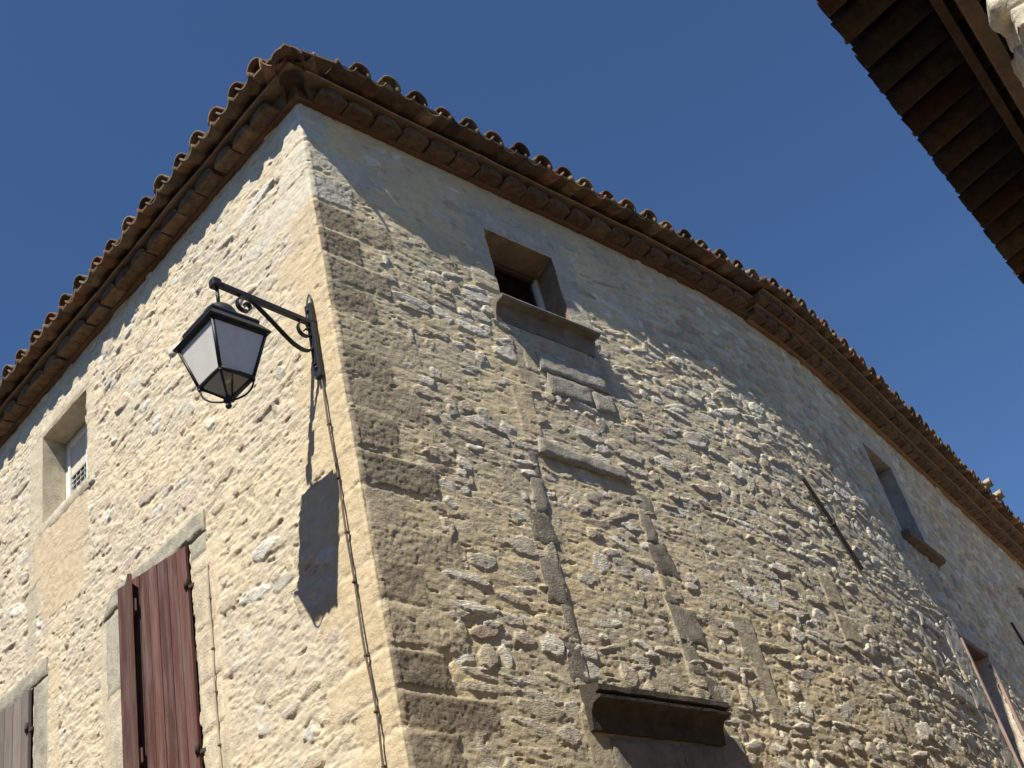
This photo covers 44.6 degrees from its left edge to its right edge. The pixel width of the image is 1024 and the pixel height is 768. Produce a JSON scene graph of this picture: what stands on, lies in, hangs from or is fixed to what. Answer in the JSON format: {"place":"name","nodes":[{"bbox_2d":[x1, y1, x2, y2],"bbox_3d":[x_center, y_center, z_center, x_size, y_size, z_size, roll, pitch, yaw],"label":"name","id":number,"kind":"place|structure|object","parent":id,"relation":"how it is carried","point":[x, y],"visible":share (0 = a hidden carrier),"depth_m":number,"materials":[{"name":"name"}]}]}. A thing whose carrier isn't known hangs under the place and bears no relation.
{"place":"outdoors","nodes":[
{"label":"outdoors","id":0,"kind":"place"},
{"bbox_2d":[0,0,1023,522],"label":"sky","id":1,"kind":"structure","parent":0,"point":[750,128],"materials":[{"name":"blue"}]},
{"bbox_2d":[817,0,1023,283],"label":"opposite house","id":2,"kind":"structure","parent":0,"point":[946,77],"depth_m":6.46,"materials":[{"name":"wood"}]},
{"label":"street ground","id":3,"kind":"structure","parent":0,"visible":0},
{"bbox_2d":[0,43,1023,767],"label":"old house","id":4,"kind":"structure","parent":3,"relation":"on","point":[624,483],"depth_m":8.57,"materials":[{"name":"stone"}]},
{"bbox_2d":[0,657,48,767],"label":"shuttered window","id":5,"kind":"structure","parent":4,"relation":"in","point":[16,706],"depth_m":8.97,"materials":[{"name":"stone"}]},
{"bbox_2d":[36,370,90,537],"bbox_3d":[-3.426,0.593,9.915,0.324,1.103,0.946,21,-48,-40],"label":"window","id":6,"kind":"structure","parent":4,"relation":"in","point":[65,454],"depth_m":10.09,"materials":[{"name":"stone"}]},
{"bbox_2d":[102,509,231,767],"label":"shuttered window","id":7,"kind":"structure","parent":4,"relation":"in","point":[158,669],"depth_m":7.67,"materials":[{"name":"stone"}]},
{"bbox_2d":[207,563,222,767],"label":"electric cable","id":8,"kind":"object","parent":4,"relation":"attached to","point":[215,691],"visible":1,"depth_m":7.30,"materials":[{"name":"beige plastic"}]},
{"bbox_2d":[173,276,323,408],"bbox_3d":[-1.452,-0.233,7.111,0.863,1.083,0.392,21,-48,-40],"label":"street lantern","id":9,"kind":"object","parent":4,"relation":"attached to","point":[218,348],"visible":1,"depth_m":6.80,"materials":[{"name":"black paint"}]},
{"bbox_2d":[320,377,386,767],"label":"electric cable","id":10,"kind":"object","parent":4,"relation":"attached to","point":[354,582],"visible":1,"depth_m":6.51,"materials":[{"name":"black rubber"}]},
{"bbox_2d":[472,209,617,417],"bbox_3d":[0.154,-0.503,9.165,1.038,1.673,0.413,19,-47,-38],"label":"window","id":11,"kind":"structure","parent":4,"relation":"in","point":[550,320],"depth_m":9.09,"materials":[{"name":"stone"}]},
{"bbox_2d":[526,437,730,767],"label":"blocked window","id":12,"kind":"structure","parent":4,"relation":"in","point":[610,709],"depth_m":7.33,"materials":[{"name":"stone"}]},
{"bbox_2d":[862,442,945,567],"bbox_3d":[3.913,1.282,12.921,0.392,1.201,1.070,-32,-38,22],"label":"window","id":13,"kind":"structure","parent":4,"relation":"in","point":[910,532],"depth_m":13.22,"materials":[{"name":"stone"}]},
{"bbox_2d":[938,614,1023,767],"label":"tall window","id":14,"kind":"structure","parent":4,"relation":"in","point":[960,639],"depth_m":12.02,"materials":[{"name":"stone"}]},
{"bbox_2d":[1015,582,1023,598],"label":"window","id":15,"kind":"structure","parent":4,"relation":"in","point":[1021,591],"depth_m":17.09,"materials":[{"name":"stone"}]}
]}

